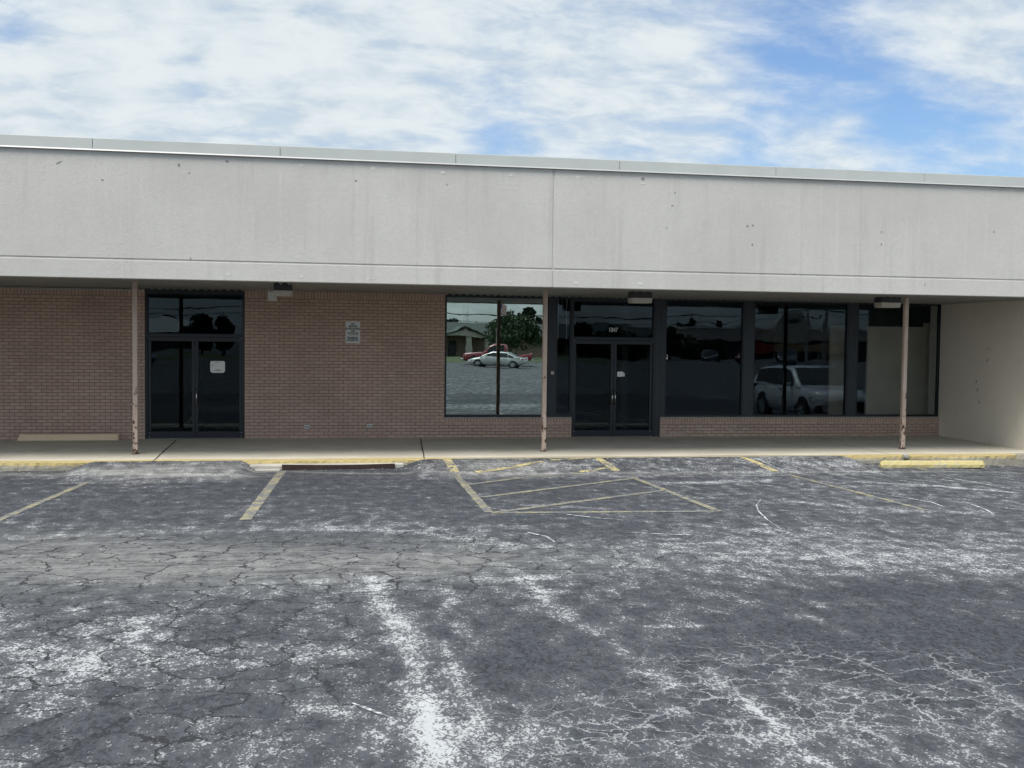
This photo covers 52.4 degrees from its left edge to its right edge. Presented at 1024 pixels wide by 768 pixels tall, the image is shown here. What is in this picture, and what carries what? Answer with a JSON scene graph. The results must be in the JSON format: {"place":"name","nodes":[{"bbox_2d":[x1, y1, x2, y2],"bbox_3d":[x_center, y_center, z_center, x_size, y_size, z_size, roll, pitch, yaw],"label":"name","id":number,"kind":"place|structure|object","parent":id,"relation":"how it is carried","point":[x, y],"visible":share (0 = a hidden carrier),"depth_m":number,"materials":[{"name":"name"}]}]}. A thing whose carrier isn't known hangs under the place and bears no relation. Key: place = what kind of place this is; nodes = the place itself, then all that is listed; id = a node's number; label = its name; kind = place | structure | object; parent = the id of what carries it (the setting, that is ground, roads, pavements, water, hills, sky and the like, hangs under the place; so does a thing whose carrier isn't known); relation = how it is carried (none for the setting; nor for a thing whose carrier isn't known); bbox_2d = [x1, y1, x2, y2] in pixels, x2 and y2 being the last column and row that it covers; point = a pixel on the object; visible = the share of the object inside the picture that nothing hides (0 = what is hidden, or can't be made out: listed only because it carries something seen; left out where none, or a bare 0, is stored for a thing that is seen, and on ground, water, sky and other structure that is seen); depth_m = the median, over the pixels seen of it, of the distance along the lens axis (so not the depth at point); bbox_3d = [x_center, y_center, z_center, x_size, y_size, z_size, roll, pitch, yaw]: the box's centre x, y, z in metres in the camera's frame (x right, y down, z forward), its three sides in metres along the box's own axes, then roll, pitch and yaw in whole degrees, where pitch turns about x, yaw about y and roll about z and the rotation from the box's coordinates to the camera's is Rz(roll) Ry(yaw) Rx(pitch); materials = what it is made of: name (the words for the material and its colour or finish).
{"place":"outdoors","nodes":[
{"label":"outdoors","id":0,"kind":"place"},
{"bbox_2d":[0,456,1023,767],"bbox_3d":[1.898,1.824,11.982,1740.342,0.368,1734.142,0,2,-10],"label":"parking lot","id":1,"kind":"structure","parent":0,"point":[698,612],"depth_m":8.36,"materials":[{"name":"grey asphalt"}]},
{"bbox_2d":[249,463,403,470],"bbox_3d":[-3.220,1.436,17.963,2.700,0.117,0.338,0,2,-10],"label":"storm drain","id":2,"kind":"object","parent":1,"relation":"on","point":[279,467],"visible":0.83,"depth_m":17.95,"materials":[{"name":"concrete"}]},
{"bbox_2d":[0,456,1008,475],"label":"kerb grit","id":3,"kind":"object","parent":1,"relation":"on","point":[482,464],"visible":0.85,"depth_m":18.42,"materials":[{"name":"gravel"}]},
{"bbox_2d":[0,134,1023,449],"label":"shop building","id":4,"kind":"structure","parent":1,"relation":"on","point":[434,274],"depth_m":20.83,"materials":[{"name":"paint"}]},
{"bbox_2d":[148,336,194,437],"bbox_3d":[-7.011,0.070,21.435,0.934,2.085,0.089,0,2,-10],"label":"door","id":5,"kind":"structure","parent":4,"relation":"in","point":[171,360],"depth_m":21.45,"materials":[{"name":"black glass"}]},
{"bbox_2d":[210,361,224,372],"bbox_3d":[-6.103,-0.354,21.581,0.294,0.243,0.003,0,2,-10],"label":"paper notice","id":6,"kind":"object","parent":4,"relation":"attached to","point":[217,366],"visible":1,"depth_m":21.58,"materials":[{"name":"grey paper"}]},
{"bbox_2d":[195,337,242,437],"bbox_3d":[-6.070,0.075,21.576,0.955,2.085,0.128,0,2,-10],"label":"door","id":7,"kind":"structure","parent":4,"relation":"in","point":[218,396],"depth_m":21.61,"materials":[{"name":"black glass"}]},
{"bbox_2d":[268,289,276,300],"bbox_3d":[-4.944,-1.877,21.441,0.186,0.319,0.340,0,2,-10],"label":"junction box","id":8,"kind":"object","parent":4,"relation":"attached to","point":[271,297],"visible":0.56,"depth_m":21.53,"materials":[{"name":"white paint"}]},
{"bbox_2d":[274,283,292,296],"bbox_3d":[-4.152,-1.711,18.894,0.329,0.231,0.304,0,2,-10],"label":"canopy light","id":9,"kind":"object","parent":4,"relation":"attached to","point":[284,289],"visible":1,"depth_m":18.75,"materials":[{"name":"beige plastic"}]},
{"bbox_2d":[346,321,359,342],"bbox_3d":[-3.350,-1.089,21.918,0.300,0.456,0.008,0,2,-10],"label":"wall sign","id":10,"kind":"object","parent":4,"relation":"attached to","point":[352,331],"visible":1,"depth_m":21.92,"materials":[{"name":"white metal"}]},
{"bbox_2d":[444,294,547,416],"bbox_3d":[-0.338,-0.603,22.561,2.245,2.633,0.100,0,2,-10],"label":"window","id":11,"kind":"structure","parent":4,"relation":"in","point":[493,344],"depth_m":22.55,"materials":[{"name":"clear glass"}]},
{"bbox_2d":[555,296,571,416],"bbox_3d":[1.119,-0.597,22.810,0.344,2.633,0.100,0,2,-10],"label":"window","id":12,"kind":"structure","parent":4,"relation":"in","point":[570,316],"depth_m":22.78,"materials":[{"name":"brown metal"}]},
{"bbox_2d":[572,340,613,435],"bbox_3d":[1.781,0.091,22.919,0.921,2.123,0.128,0,2,-10],"label":"door","id":13,"kind":"structure","parent":4,"relation":"in","point":[593,360],"depth_m":22.95,"materials":[{"name":"black glass"}]},
{"bbox_2d":[617,372,624,376],"bbox_3d":[2.412,-0.215,23.043,0.170,0.114,0.002,0,2,-10],"label":"paper note","id":14,"kind":"object","parent":4,"relation":"attached to","point":[620,374],"visible":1,"depth_m":23.04,"materials":[{"name":"white paper"}]},
{"bbox_2d":[612,340,652,435],"bbox_3d":[2.683,0.095,23.073,0.896,2.123,0.128,0,2,-10],"label":"door","id":15,"kind":"structure","parent":4,"relation":"in","point":[632,392],"depth_m":23.11,"materials":[{"name":"black glass"}]},
{"bbox_2d":[627,291,651,303],"bbox_3d":[2.461,-1.675,20.026,0.410,0.243,0.304,0,2,-10],"label":"canopy light","id":16,"kind":"object","parent":4,"relation":"attached to","point":[640,297],"visible":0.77,"depth_m":19.89,"materials":[{"name":"beige plastic"}]},
{"bbox_2d":[664,299,743,416],"bbox_3d":[4.298,-0.582,23.354,1.836,2.633,0.100,0,2,-10],"label":"window","id":17,"kind":"structure","parent":4,"relation":"in","point":[742,304],"depth_m":23.41,"materials":[{"name":"brown metal"}]},
{"bbox_2d":[752,301,848,416],"bbox_3d":[6.563,-0.572,23.742,2.287,2.633,0.100,0,2,-10],"label":"window","id":18,"kind":"structure","parent":4,"relation":"in","point":[847,304],"depth_m":23.82,"materials":[{"name":"brown metal"}]},
{"bbox_2d":[874,297,900,307],"bbox_3d":[7.537,-1.654,20.895,0.425,0.240,0.304,0,2,-10],"label":"canopy light","id":19,"kind":"object","parent":4,"relation":"attached to","point":[887,302],"visible":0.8,"depth_m":20.76,"materials":[{"name":"beige plastic"}]},
{"bbox_2d":[855,303,940,416],"bbox_3d":[8.938,-0.562,24.148,2.078,2.633,0.100,0,2,-10],"label":"window","id":20,"kind":"structure","parent":4,"relation":"in","point":[939,306],"depth_m":24.24,"materials":[{"name":"brown metal"}]},
{"bbox_2d":[879,460,984,467],"bbox_3d":[7.793,1.479,19.297,2.022,0.129,0.163,0,2,-6],"label":"wheel stop","id":21,"kind":"object","parent":1,"relation":"on","point":[932,464],"visible":1,"depth_m":19.23,"materials":[{"name":"yellow concrete"}]},
{"bbox_2d":[0,436,1023,470],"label":"walkway","id":22,"kind":"structure","parent":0,"point":[50,455],"depth_m":20.24,"materials":[{"name":"concrete"}]},
{"bbox_2d":[17,434,119,440],"bbox_3d":[-8.900,1.062,20.906,1.915,0.129,0.163,0,2,-10],"label":"wheel stop","id":23,"kind":"object","parent":22,"relation":"on","point":[34,437],"visible":1,"depth_m":20.83,"materials":[{"name":"beige concrete"}]},
{"bbox_2d":[132,281,138,453],"bbox_3d":[-6.731,-0.306,18.597,0.106,3.122,0.106,0,2,-10],"label":"canopy post","id":24,"kind":"object","parent":22,"relation":"on","point":[135,355],"visible":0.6,"depth_m":18.56,"materials":[{"name":"metal"}]},
{"bbox_2d":[540,289,547,451],"bbox_3d":[0.619,-0.273,19.855,0.106,3.122,0.106,0,2,-10],"label":"canopy post","id":25,"kind":"object","parent":22,"relation":"on","point":[544,370],"visible":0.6,"depth_m":19.82,"materials":[{"name":"metal"}]},
{"bbox_2d":[898,298,908,448],"bbox_3d":[7.953,-0.240,21.110,0.106,3.122,0.106,0,2,-10],"label":"canopy post","id":26,"kind":"object","parent":22,"relation":"on","point":[904,371],"visible":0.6,"depth_m":21.08,"materials":[{"name":"metal"}]},
{"bbox_2d":[902,453,908,458],"bbox_3d":[7.555,1.381,19.990,0.138,0.122,0.133,0,2,-10],"label":"concrete lump","id":27,"kind":"object","parent":22,"relation":"on","point":[905,455],"visible":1,"depth_m":19.94,"materials":[{"name":"white concrete"}]},
{"bbox_2d":[0,0,1023,176],"label":"sky","id":28,"kind":"structure","parent":0,"point":[916,86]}
]}

